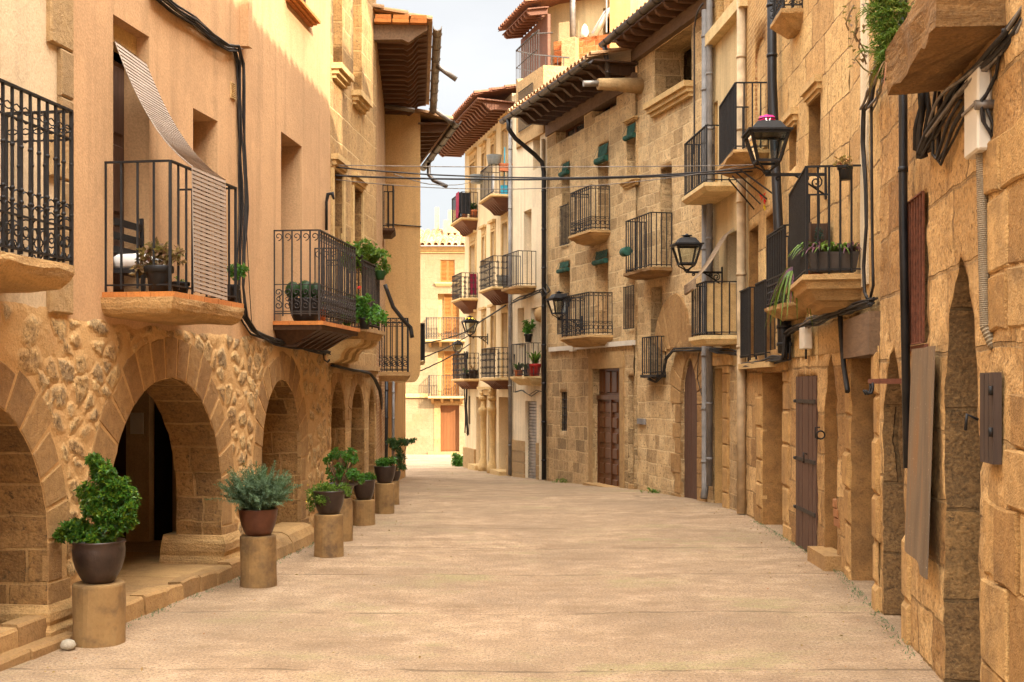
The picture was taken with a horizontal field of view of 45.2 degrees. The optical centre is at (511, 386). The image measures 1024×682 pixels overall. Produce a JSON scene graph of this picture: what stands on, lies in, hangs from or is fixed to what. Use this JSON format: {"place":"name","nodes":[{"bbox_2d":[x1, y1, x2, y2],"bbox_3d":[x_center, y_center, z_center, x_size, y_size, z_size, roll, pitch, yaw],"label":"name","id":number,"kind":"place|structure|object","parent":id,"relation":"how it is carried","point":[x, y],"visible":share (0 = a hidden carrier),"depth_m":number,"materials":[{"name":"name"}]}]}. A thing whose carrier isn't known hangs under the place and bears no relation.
{"place":"outdoors","nodes":[
{"label":"outdoors","id":0,"kind":"place"},
{"bbox_2d":[376,0,532,245],"label":"sky","id":1,"kind":"structure","parent":0,"point":[473,49],"materials":[{"name":"white"}]},
{"bbox_2d":[0,454,942,681],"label":"street","id":2,"kind":"structure","parent":0,"point":[515,587],"depth_m":10.84,"materials":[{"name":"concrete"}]},
{"bbox_2d":[0,615,46,653],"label":"kerb","id":3,"kind":"structure","parent":2,"relation":"on","point":[20,631],"depth_m":8.91,"materials":[{"name":"stone"}]},
{"bbox_2d":[0,631,71,671],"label":"kerb","id":4,"kind":"structure","parent":2,"relation":"on","point":[28,652],"depth_m":8.81,"materials":[{"name":"stone"}]},
{"bbox_2d":[0,0,74,636],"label":"quoined house","id":5,"kind":"structure","parent":2,"relation":"on","point":[37,272],"depth_m":9.11,"materials":[{"name":"stone"}]},
{"bbox_2d":[60,639,75,649],"bbox_3d":[-3.283,1.910,9.087,0.120,0.080,0.094,0,0,0],"label":"pebble","id":6,"kind":"object","parent":2,"relation":"on","point":[67,644],"visible":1,"depth_m":9.05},
{"bbox_2d":[72,579,125,647],"bbox_3d":[-3.144,1.736,9.351,0.392,0.489,0.394,0,0,0],"label":"stone pedestal","id":7,"kind":"object","parent":2,"relation":"on","point":[99,614],"visible":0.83,"depth_m":9.19,"materials":[{"name":"stone"}]},
{"bbox_2d":[52,452,141,584],"bbox_3d":[-3.161,0.993,9.342,0.684,0.997,0.416,0,0,0],"label":"potted plant","id":8,"kind":"object","parent":7,"relation":"on","point":[98,553],"visible":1,"depth_m":9.26,"materials":[{"name":"green plant"}]},
{"bbox_2d":[126,557,239,621],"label":"kerb","id":9,"kind":"structure","parent":2,"relation":"on","point":[145,601],"depth_m":11.23,"materials":[{"name":"stone"}]},
{"bbox_2d":[67,0,359,596],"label":"ochre house","id":10,"kind":"structure","parent":2,"relation":"on","point":[211,388],"depth_m":12.60,"materials":[{"name":"paint"}]},
{"bbox_2d":[108,424,125,538],"bbox_3d":[-5.206,1.025,15.631,0.740,2.050,0.060,0,0,5],"label":"inner door","id":11,"kind":"structure","parent":10,"relation":"in","point":[120,460],"depth_m":15.58,"materials":[{"name":"brown wood"}]},
{"bbox_2d":[113,60,123,291],"bbox_3d":[-3.521,-1.834,10.896,0.072,2.088,0.290,0,0,9],"label":"door","id":12,"kind":"structure","parent":10,"relation":"in","point":[118,69],"depth_m":10.89,"materials":[{"name":"wood"}]},
{"bbox_2d":[113,217,146,291],"bbox_3d":[-3.207,-1.137,10.664,0.338,0.721,0.631,0,0,9],"label":"ladderback chair","id":13,"kind":"object","parent":10,"relation":"on","point":[128,239],"visible":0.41,"depth_m":10.61,"materials":[{"name":"black wood"}]},
{"bbox_2d":[113,253,165,267],"bbox_3d":[-3.193,-1.060,10.566,0.400,0.145,0.420,0,0,7],"label":"cushion","id":14,"kind":"object","parent":13,"relation":"on","point":[129,260],"visible":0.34,"depth_m":10.37,"materials":[{"name":"white fabric"}]},
{"bbox_2d":[130,413,143,433],"bbox_3d":[-4.708,0.465,15.425,0.170,0.270,0.015,0,0,5],"label":"paper notice","id":15,"kind":"object","parent":10,"relation":"attached to","point":[136,423],"visible":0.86,"depth_m":15.42,"materials":[{"name":"brown paper"}]},
{"bbox_2d":[129,237,186,290],"bbox_3d":[-2.932,-1.014,10.195,0.478,0.474,0.239,0,0,0],"label":"flower pot","id":16,"kind":"object","parent":10,"relation":"on","point":[157,272],"visible":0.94,"depth_m":10.14,"materials":[{"name":"black plastic"}]},
{"bbox_2d":[155,403,171,539],"bbox_3d":[-4.395,1.025,15.604,0.280,2.050,0.040,0,0,5],"label":"dark doorway","id":17,"kind":"structure","parent":10,"relation":"in","point":[163,450],"depth_m":15.59,"materials":[{"name":"black"}]},
{"bbox_2d":[114,40,227,300],"bbox_3d":[-2.969,-1.846,10.774,0.628,2.138,0.950,0,0,9],"label":"esparto awning","id":18,"kind":"object","parent":10,"relation":"on","point":[156,110],"visible":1,"depth_m":10.74,"materials":[{"name":"wicker"}]},
{"bbox_2d":[172,276,189,293],"bbox_3d":[-2.863,-0.860,10.585,0.194,0.166,0.246,0,0,0],"label":"flower pot","id":19,"kind":"object","parent":10,"relation":"on","point":[181,290],"visible":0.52,"depth_m":10.52,"materials":[{"name":"black plastic"}]},
{"bbox_2d":[164,0,242,49],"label":"cable","id":20,"kind":"object","parent":10,"relation":"attached to","point":[192,24],"visible":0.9,"depth_m":11.79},
{"bbox_2d":[224,262,248,301],"bbox_3d":[-2.601,-0.977,11.577,0.254,0.400,0.199,0,0,0],"label":"flower pot","id":21,"kind":"object","parent":10,"relation":"on","point":[242,269],"visible":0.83,"depth_m":11.54,"materials":[{"name":"black plastic"}]},
{"bbox_2d":[156,0,330,354],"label":"cable","id":22,"kind":"object","parent":10,"relation":"attached to","point":[243,195],"visible":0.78,"depth_m":13.06,"materials":[{"name":"rubber"}]},
{"bbox_2d":[284,280,320,320],"bbox_3d":[-2.468,-1.018,14.617,0.482,0.515,0.402,0,0,0],"label":"flower pot","id":23,"kind":"object","parent":10,"relation":"on","point":[304,317],"visible":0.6,"depth_m":14.51,"materials":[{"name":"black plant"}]},
{"bbox_2d":[325,192,334,229],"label":"cable","id":24,"kind":"object","parent":10,"relation":"attached to","point":[326,207],"depth_m":16.68,"materials":[{"name":"black metal"}]},
{"bbox_2d":[341,238,377,268],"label":"geranium","id":25,"kind":"object","parent":10,"relation":"on","point":[366,250],"visible":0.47,"depth_m":16.49,"materials":[{"name":"green plant"}]},
{"bbox_2d":[339,286,388,328],"bbox_3d":[-2.000,-1.043,16.381,0.635,0.569,0.618,0,0,16],"label":"geranium","id":26,"kind":"object","parent":10,"relation":"on","point":[373,312],"visible":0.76,"depth_m":16.28,"materials":[{"name":"green plant"}]},
{"bbox_2d":[240,534,276,588],"bbox_3d":[-2.483,1.718,12.020,0.359,0.524,0.354,0,0,0],"label":"stone pedestal","id":27,"kind":"object","parent":2,"relation":"on","point":[258,562],"visible":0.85,"depth_m":11.87,"materials":[{"name":"stone"}]},
{"bbox_2d":[206,460,302,536],"bbox_3d":[-2.480,1.083,12.036,0.873,0.745,0.973,0,0,19],"label":"potted plant","id":28,"kind":"object","parent":27,"relation":"on","point":[258,497],"visible":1,"depth_m":11.88,"materials":[{"name":"plant"}]},
{"bbox_2d":[271,522,313,559],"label":"kerb","id":29,"kind":"structure","parent":2,"relation":"on","point":[291,537],"depth_m":14.60,"materials":[{"name":"stone"}]},
{"bbox_2d":[314,513,343,557],"bbox_3d":[-2.099,1.721,14.095,0.342,0.518,0.351,0,0,0],"label":"stone pedestal","id":30,"kind":"object","parent":2,"relation":"on","point":[328,537],"visible":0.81,"depth_m":13.95,"materials":[{"name":"stone"}]},
{"bbox_2d":[305,480,352,514],"bbox_3d":[-2.103,1.270,14.089,0.528,0.386,0.383,0,0,-25],"label":"potted plant","id":31,"kind":"object","parent":30,"relation":"on","point":[328,498],"visible":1,"depth_m":14.00,"materials":[{"name":"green plant"}]},
{"bbox_2d":[340,497,352,541],"bbox_3d":[-2.180,1.698,15.572,0.328,0.570,0.328,0,0,0],"label":"stone pedestal","id":32,"kind":"object","parent":2,"relation":"on","point":[346,511],"visible":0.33,"depth_m":15.46,"materials":[{"name":"stone"}]},
{"bbox_2d":[322,447,364,498],"bbox_3d":[-2.144,1.089,15.579,0.560,0.648,0.473,0,0,0],"label":"potted plant","id":33,"kind":"object","parent":32,"relation":"on","point":[352,473],"visible":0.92,"depth_m":15.56,"materials":[{"name":"green plant"}]},
{"bbox_2d":[326,0,384,502],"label":"ashlar house","id":34,"kind":"structure","parent":2,"relation":"on","point":[353,44],"depth_m":18.32,"materials":[{"name":"stone"}]},
{"bbox_2d":[330,364,382,409],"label":"cable","id":35,"kind":"object","parent":34,"relation":"attached to","point":[365,372],"visible":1,"depth_m":19.31,"materials":[{"name":"rubber"}]},
{"bbox_2d":[359,246,391,275],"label":"geranium","id":36,"kind":"object","parent":34,"relation":"on","point":[377,256],"visible":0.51,"depth_m":17.75,"materials":[{"name":"green plant"}]},
{"bbox_2d":[375,270,385,279],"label":"hanging pot","id":37,"kind":"object","parent":34,"relation":"hanging from","point":[380,274],"visible":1,"depth_m":17.59,"materials":[{"name":"green plastic"}]},
{"bbox_2d":[338,164,752,167],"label":"cable","id":38,"kind":"object","parent":34,"relation":"attached to","point":[545,167],"visible":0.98,"depth_m":16.95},
{"bbox_2d":[336,166,756,178],"bbox_3d":[0.444,-3.008,17.248,5.967,0.188,0.023,0,0,1],"label":"cable","id":39,"kind":"object","parent":34,"relation":"attached to","point":[546,177],"visible":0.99,"depth_m":17.24,"materials":[{"name":"rubber"}]},
{"bbox_2d":[353,499,374,525],"bbox_3d":[-2.094,1.797,17.397,0.314,0.390,0.316,0,0,0],"label":"stone pedestal","id":40,"kind":"object","parent":2,"relation":"on","point":[363,512],"visible":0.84,"depth_m":17.26,"materials":[{"name":"stone"}]},
{"bbox_2d":[353,471,376,499],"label":"potted plant","id":41,"kind":"object","parent":40,"relation":"on","point":[364,490],"visible":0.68,"depth_m":17.29,"materials":[{"name":"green plant"}]},
{"bbox_2d":[375,482,393,513],"bbox_3d":[-1.973,1.749,19.057,0.298,0.503,0.300,0,0,0],"label":"stone pedestal","id":42,"kind":"object","parent":2,"relation":"on","point":[384,498],"visible":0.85,"depth_m":18.93,"materials":[{"name":"stone"}]},
{"bbox_2d":[374,456,397,482],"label":"potted plant","id":43,"kind":"object","parent":42,"relation":"on","point":[384,470],"visible":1,"depth_m":18.96,"materials":[{"name":"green plant"}]},
{"bbox_2d":[392,480,398,504],"bbox_3d":[-1.984,1.804,20.714,0.178,0.427,0.178,0,0,0],"label":"stone pedestal","id":44,"kind":"object","parent":2,"relation":"on","point":[396,492],"visible":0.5,"depth_m":20.64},
{"bbox_2d":[385,437,416,480],"bbox_3d":[-1.872,1.217,20.718,0.560,0.747,0.285,0,0,0],"label":"potted plant","id":45,"kind":"object","parent":44,"relation":"on","point":[394,444],"visible":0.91,"depth_m":20.68,"materials":[{"name":"green plant"}]},
{"bbox_2d":[373,3,457,482],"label":"building","id":46,"kind":"structure","parent":2,"relation":"on","point":[407,65],"depth_m":21.88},
{"bbox_2d":[383,284,413,337],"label":"cable","id":47,"kind":"object","parent":46,"relation":"attached to","point":[399,314],"visible":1,"depth_m":20.41,"materials":[{"name":"rubber"}]},
{"bbox_2d":[385,108,461,479],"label":"tan house","id":48,"kind":"structure","parent":2,"relation":"on","point":[413,139],"depth_m":25.83,"materials":[{"name":"paint"}]},
{"bbox_2d":[406,207,464,453],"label":"end house","id":49,"kind":"structure","parent":2,"relation":"on","point":[435,417],"depth_m":56.00,"materials":[{"name":"paint"}]},
{"bbox_2d":[441,405,458,450],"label":"door","id":50,"kind":"structure","parent":49,"relation":"in","point":[449,413],"depth_m":56.25,"materials":[{"name":"wood"}]},
{"bbox_2d":[450,452,462,466],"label":"shrub","id":51,"kind":"object","parent":2,"relation":"on","point":[457,460],"visible":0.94,"depth_m":38.48,"materials":[{"name":"green plant"}]},
{"bbox_2d":[430,84,515,475],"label":"cream house","id":52,"kind":"structure","parent":2,"relation":"on","point":[480,133],"depth_m":34.30,"materials":[{"name":"paint"}]},
{"bbox_2d":[459,192,470,213],"bbox_3d":[-1.381,-5.362,35.996,0.350,0.620,0.062,0,0,-14],"label":"laundry","id":53,"kind":"object","parent":52,"relation":"hanging from","point":[463,203],"visible":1,"depth_m":36.00,"materials":[{"name":"black fabric"}]},
{"bbox_2d":[464,351,468,435],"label":"cable","id":54,"kind":"object","parent":52,"relation":"attached to","point":[466,427],"visible":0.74,"depth_m":37.21,"materials":[{"name":"rubber"}]},
{"bbox_2d":[470,274,476,294],"bbox_3d":[-1.138,-2.995,36.088,0.200,0.620,0.062,0,0,-14],"label":"laundry","id":55,"kind":"object","parent":52,"relation":"hanging from","point":[475,284],"visible":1,"depth_m":36.09,"materials":[{"name":"red fabric"}]},
{"bbox_2d":[461,316,487,344],"bbox_3d":[-1.026,-1.590,34.677,0.772,0.818,0.444,0,0,-14],"label":"street lamp","id":56,"kind":"object","parent":52,"relation":"attached to","point":[467,320],"visible":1,"depth_m":34.62,"materials":[{"name":"black metal"}]},
{"bbox_2d":[486,154,501,165],"bbox_3d":[-0.466,-5.902,32.055,0.432,0.240,0.432,0,0,0],"label":"bucket","id":57,"kind":"object","parent":52,"relation":"on","point":[494,159],"visible":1,"depth_m":31.91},
{"bbox_2d":[60,515,923,668],"bbox_3d":[0.136,1.931,13.454,6.860,0.056,10.071,0,0,0],"label":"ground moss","id":58,"kind":"object","parent":2,"relation":"on","point":[852,591],"visible":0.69,"depth_m":11.33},
{"bbox_2d":[501,30,569,480],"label":"pale house","id":59,"kind":"structure","parent":2,"relation":"on","point":[523,266],"depth_m":30.99,"materials":[{"name":"paint"}]},
{"bbox_2d":[522,318,535,341],"bbox_3d":[0.391,-1.395,30.486,0.407,0.596,0.345,0,0,39],"label":"flower pot","id":60,"kind":"object","parent":59,"relation":"hanging from","point":[527,327],"visible":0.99,"depth_m":30.42,"materials":[{"name":"black plastic"}]},
{"bbox_2d":[525,351,540,375],"bbox_3d":[0.563,-0.556,29.749,0.676,0.619,0.579,0,0,-10],"label":"flower pot","id":61,"kind":"object","parent":59,"relation":"on","point":[535,365],"visible":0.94,"depth_m":29.70,"materials":[{"name":"ceramic"}]},
{"bbox_2d":[499,47,639,488],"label":"stone house","id":62,"kind":"structure","parent":2,"relation":"on","point":[589,405],"depth_m":26.57,"materials":[{"name":"beige stone"}]},
{"bbox_2d":[510,284,550,304],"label":"cable","id":63,"kind":"object","parent":62,"relation":"attached to","point":[531,294],"visible":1,"depth_m":30.13,"materials":[{"name":"rubber"}]},
{"bbox_2d":[556,261,569,273],"bbox_3d":[1.157,-2.759,28.306,0.140,0.276,0.649,0,0,-18],"label":"roller blind","id":64,"kind":"object","parent":62,"relation":"attached to","point":[562,269],"visible":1,"depth_m":28.27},
{"bbox_2d":[545,291,581,328],"bbox_3d":[1.195,-1.676,27.136,0.818,0.873,0.475,0,0,-18],"label":"street lamp","id":65,"kind":"object","parent":62,"relation":"attached to","point":[557,295],"visible":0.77,"depth_m":27.01,"materials":[{"name":"black metal"}]},
{"bbox_2d":[558,161,569,176],"bbox_3d":[1.180,-4.999,28.223,0.148,0.323,0.477,0,0,-18],"label":"roller blind","id":66,"kind":"object","parent":62,"relation":"attached to","point":[565,170],"visible":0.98,"depth_m":28.18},
{"bbox_2d":[566,121,583,137],"bbox_3d":[1.566,-5.865,28.078,0.050,0.327,1.812,0,0,-18],"label":"window","id":67,"kind":"structure","parent":62,"relation":"in","point":[580,126],"depth_m":28.37,"materials":[{"name":"brown wood"}]},
{"bbox_2d":[591,249,607,265],"bbox_3d":[1.853,-2.752,26.155,0.146,0.312,0.689,0,0,-18],"label":"roller blind","id":68,"kind":"object","parent":62,"relation":"attached to","point":[600,254],"visible":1,"depth_m":26.09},
{"bbox_2d":[593,143,607,164],"bbox_3d":[1.880,-4.934,26.072,0.170,0.388,0.570,0,0,-18],"label":"roller blind","id":69,"kind":"object","parent":62,"relation":"attached to","point":[602,157],"visible":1,"depth_m":26.02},
{"bbox_2d":[599,399,618,485],"bbox_3d":[2.117,1.257,25.899,0.088,1.953,1.439,0,0,-18],"label":"door","id":70,"kind":"structure","parent":62,"relation":"in","point":[608,409],"depth_m":26.04,"materials":[{"name":"brown wood"}]},
{"bbox_2d":[623,122,635,140],"bbox_3d":[2.341,-5.107,24.654,0.145,0.305,0.452,0,0,-18],"label":"roller blind","id":71,"kind":"object","parent":62,"relation":"attached to","point":[630,134],"visible":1,"depth_m":24.62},
{"bbox_2d":[582,0,714,502],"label":"gallery house","id":72,"kind":"structure","parent":2,"relation":"on","point":[656,36],"depth_m":22.96,"materials":[{"name":"stone"}]},
{"bbox_2d":[619,246,631,256],"bbox_3d":[2.215,-2.622,23.924,0.180,0.171,0.260,0,0,-15],"label":"green roll","id":73,"kind":"object","parent":72,"relation":"hanging from","point":[624,251],"visible":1,"depth_m":23.81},
{"bbox_2d":[684,360,697,498],"bbox_3d":[3.262,0.826,22.003,0.070,2.797,0.955,0,0,-15],"label":"door","id":74,"kind":"structure","parent":72,"relation":"in","point":[690,398],"depth_m":22.09,"materials":[{"name":"wood"}]},
{"bbox_2d":[647,347,736,382],"bbox_3d":[3.163,-0.381,21.376,0.249,0.648,4.561,0,0,-12],"label":"cable","id":75,"kind":"object","parent":72,"relation":"attached to","point":[716,350],"visible":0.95,"depth_m":21.64,"materials":[{"name":"rubber"}]},
{"bbox_2d":[682,0,748,514],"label":"honey house","id":76,"kind":"structure","parent":2,"relation":"on","point":[725,36],"depth_m":19.88,"materials":[{"name":"stone"}]},
{"bbox_2d":[670,233,722,282],"bbox_3d":[3.090,-2.086,20.365,0.868,0.894,0.475,0,0,-5],"label":"street lamp","id":77,"kind":"object","parent":76,"relation":"attached to","point":[686,240],"visible":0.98,"depth_m":20.31,"materials":[{"name":"black metal"}]},
{"bbox_2d":[693,3,703,153],"bbox_3d":[3.036,-4.992,20.004,0.029,2.316,0.629,0,0,-5],"label":"drainpipe","id":78,"kind":"object","parent":76,"relation":"attached to","point":[701,5],"visible":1,"depth_m":20.29,"materials":[{"name":"grey metal"}]},
{"bbox_2d":[684,228,732,294],"bbox_3d":[3.193,-2.020,20.003,0.670,1.019,0.854,0,0,0],"label":"esparto awning","id":79,"kind":"object","parent":76,"relation":"attached to","point":[690,286],"visible":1,"depth_m":19.94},
{"bbox_2d":[717,0,881,612],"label":"ochre ashlar house","id":80,"kind":"structure","parent":2,"relation":"on","point":[819,500],"depth_m":14.06,"materials":[{"name":"stone"}]},
{"bbox_2d":[335,165,748,189],"bbox_3d":[0.451,-2.958,17.324,5.992,0.366,0.013,0,0,0],"label":"cable","id":81,"kind":"object","parent":80,"relation":"attached to","point":[535,188],"visible":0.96,"depth_m":17.32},
{"bbox_2d":[335,170,752,179],"bbox_3d":[0.435,-2.981,17.349,5.946,0.153,0.028,0,0,-1],"label":"cable","id":82,"kind":"object","parent":80,"relation":"attached to","point":[532,178],"visible":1,"depth_m":17.33,"materials":[{"name":"rubber"}]},
{"bbox_2d":[741,334,791,369],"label":"cable","id":83,"kind":"object","parent":80,"relation":"attached to","point":[782,357],"visible":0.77,"depth_m":15.46,"materials":[{"name":"rubber"}]},
{"bbox_2d":[741,117,826,199],"bbox_3d":[3.069,-2.558,13.730,0.941,0.941,0.502,0,0,0],"label":"street lamp","id":84,"kind":"object","parent":80,"relation":"attached to","point":[779,130],"visible":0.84,"depth_m":13.69,"materials":[{"name":"black metal"}]},
{"bbox_2d":[766,267,812,329],"bbox_3d":[3.109,-0.954,13.323,0.816,0.713,0.723,0,0,-33],"label":"plant","id":85,"kind":"object","parent":80,"relation":"on","point":[787,276],"visible":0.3,"depth_m":13.19,"materials":[{"name":"plant"}]},
{"bbox_2d":[793,399,815,516],"bbox_3d":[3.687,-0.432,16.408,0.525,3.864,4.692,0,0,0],"label":"door hinges","id":86,"kind":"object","parent":80,"relation":"in","point":[803,459],"depth_m":14.48,"materials":[{"name":"brown metal"}]},
{"bbox_2d":[799,327,811,358],"bbox_3d":[3.444,-0.506,14.407,0.105,0.374,0.262,0,0,0],"label":"meter box","id":87,"kind":"object","parent":80,"relation":"attached to","point":[805,338],"visible":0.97,"depth_m":14.28,"materials":[{"name":"white plastic"}]},
{"bbox_2d":[787,241,826,273],"bbox_3d":[3.001,-1.263,12.234,0.650,0.372,0.602,0,0,43],"label":"flower pot","id":88,"kind":"object","parent":80,"relation":"on","point":[800,249],"visible":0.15,"depth_m":12.18,"materials":[{"name":"ceramic"}]},
{"bbox_2d":[796,376,817,550],"bbox_3d":[3.518,0.914,14.578,0.080,2.072,1.075,0,0,1],"label":"door","id":89,"kind":"structure","parent":80,"relation":"in","point":[806,386],"depth_m":14.51,"materials":[{"name":"wood"}]},
{"bbox_2d":[809,222,827,243],"bbox_3d":[3.368,-1.647,13.477,0.202,0.300,0.182,0,0,8],"label":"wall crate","id":90,"kind":"object","parent":80,"relation":"on","point":[823,232],"depth_m":13.55,"materials":[{"name":"brown wood"}]},
{"bbox_2d":[799,311,837,327],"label":"cable","id":91,"kind":"object","parent":80,"relation":"attached to","point":[813,316],"visible":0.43,"depth_m":13.64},
{"bbox_2d":[798,241,861,272],"bbox_3d":[3.114,-1.254,11.923,0.678,0.293,0.521,0,0,17],"label":"planter box","id":92,"kind":"object","parent":80,"relation":"on","point":[823,256],"visible":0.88,"depth_m":11.85,"materials":[{"name":"black plastic"}]},
{"bbox_2d":[783,296,877,337],"bbox_3d":[3.374,-0.705,13.168,0.204,0.203,4.790,0,0,3],"label":"cable","id":93,"kind":"object","parent":80,"relation":"attached to","point":[852,308],"visible":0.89,"depth_m":12.54,"materials":[{"name":"rubber"}]},
{"bbox_2d":[837,314,849,392],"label":"cable","id":94,"kind":"object","parent":93,"relation":"hanging from","point":[843,362],"visible":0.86,"depth_m":12.42,"materials":[{"name":"rubber"}]},
{"bbox_2d":[832,155,852,180],"bbox_3d":[3.168,-2.096,11.775,0.206,0.233,0.189,0,0,0],"label":"hanging pot","id":95,"kind":"object","parent":80,"relation":"hanging from","point":[845,170],"visible":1,"depth_m":11.75,"materials":[{"name":"black plastic"}]},
{"bbox_2d":[860,76,872,298],"bbox_3d":[3.223,-1.756,11.124,0.050,1.980,0.641,0,0,7],"label":"cable","id":96,"kind":"object","parent":80,"relation":"attached to","point":[862,144],"visible":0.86,"depth_m":11.30,"materials":[{"name":"rubber"}]},
{"bbox_2d":[869,81,876,301],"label":"cable","id":97,"kind":"object","parent":80,"relation":"attached to","point":[872,199],"visible":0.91,"depth_m":10.87,"materials":[{"name":"rubber"}]},
{"bbox_2d":[879,0,1023,681],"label":"old arched house","id":98,"kind":"structure","parent":2,"relation":"on","point":[960,610],"depth_m":8.01,"materials":[{"name":"stone"}]},
{"bbox_2d":[859,60,883,109],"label":"cable","id":99,"kind":"object","parent":98,"relation":"attached to","point":[867,95],"visible":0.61,"depth_m":10.42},
{"bbox_2d":[842,0,913,94],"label":"fern plant","id":100,"kind":"object","parent":98,"relation":"on","point":[884,16],"visible":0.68,"depth_m":8.26,"materials":[{"name":"green plant"}]},
{"bbox_2d":[863,379,901,394],"bbox_3d":[2.940,0.004,9.704,0.329,0.128,0.213,0,0,8],"label":"wall bracket","id":101,"kind":"object","parent":98,"relation":"attached to","point":[871,382],"depth_m":9.61,"materials":[{"name":"red metal"}]},
{"bbox_2d":[904,346,934,578],"bbox_3d":[2.841,0.508,8.562,0.085,1.556,0.749,0,0,8],"label":"metal sheet","id":102,"kind":"object","parent":98,"relation":"attached to","point":[917,520],"visible":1,"depth_m":8.56,"materials":[{"name":"metal"}]},
{"bbox_2d":[913,92,931,158],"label":"cable","id":103,"kind":"object","parent":98,"relation":"attached to","point":[924,103],"visible":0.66,"depth_m":8.42,"materials":[{"name":"rubber"}]},
{"bbox_2d":[931,91,963,165],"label":"cable","id":104,"kind":"object","parent":98,"relation":"hanging from","point":[937,156],"visible":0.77,"depth_m":7.83,"materials":[{"name":"rubber"}]},
{"bbox_2d":[916,13,1020,156],"bbox_3d":[2.708,-1.807,7.307,0.155,0.476,2.298,0,0,4],"label":"cable","id":105,"kind":"object","parent":98,"relation":"attached to","point":[986,59],"visible":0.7,"depth_m":7.24,"materials":[{"name":"rubber"}]},
{"bbox_2d":[925,5,1022,140],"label":"cable","id":106,"kind":"object","parent":98,"relation":"attached to","point":[959,92],"visible":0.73,"depth_m":7.28,"materials":[{"name":"rubber"}]},
{"bbox_2d":[961,67,993,159],"bbox_3d":[2.665,-1.560,7.017,0.120,0.467,0.393,0,0,8],"label":"meter box","id":107,"kind":"object","parent":98,"relation":"attached to","point":[977,138],"visible":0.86,"depth_m":6.90,"materials":[{"name":"white plastic"}]},
{"bbox_2d":[975,153,992,349],"bbox_3d":[2.679,-0.784,6.947,0.084,1.165,0.215,0,0,0],"label":"conduit","id":108,"kind":"object","parent":98,"relation":"attached to","point":[982,203],"visible":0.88,"depth_m":6.94,"materials":[{"name":"plastic"}]},
{"bbox_2d":[980,28,1004,137],"bbox_3d":[2.611,-1.639,6.687,0.086,0.519,0.399,0,0,14],"label":"cable","id":109,"kind":"object","parent":98,"relation":"attached to","point":[982,110],"visible":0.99,"depth_m":6.83,"materials":[{"name":"rubber"}]},
{"bbox_2d":[498,0,647,78],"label":"yellow house","id":110,"kind":"structure","parent":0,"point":[579,29],"depth_m":33.76,"materials":[{"name":"paint"}]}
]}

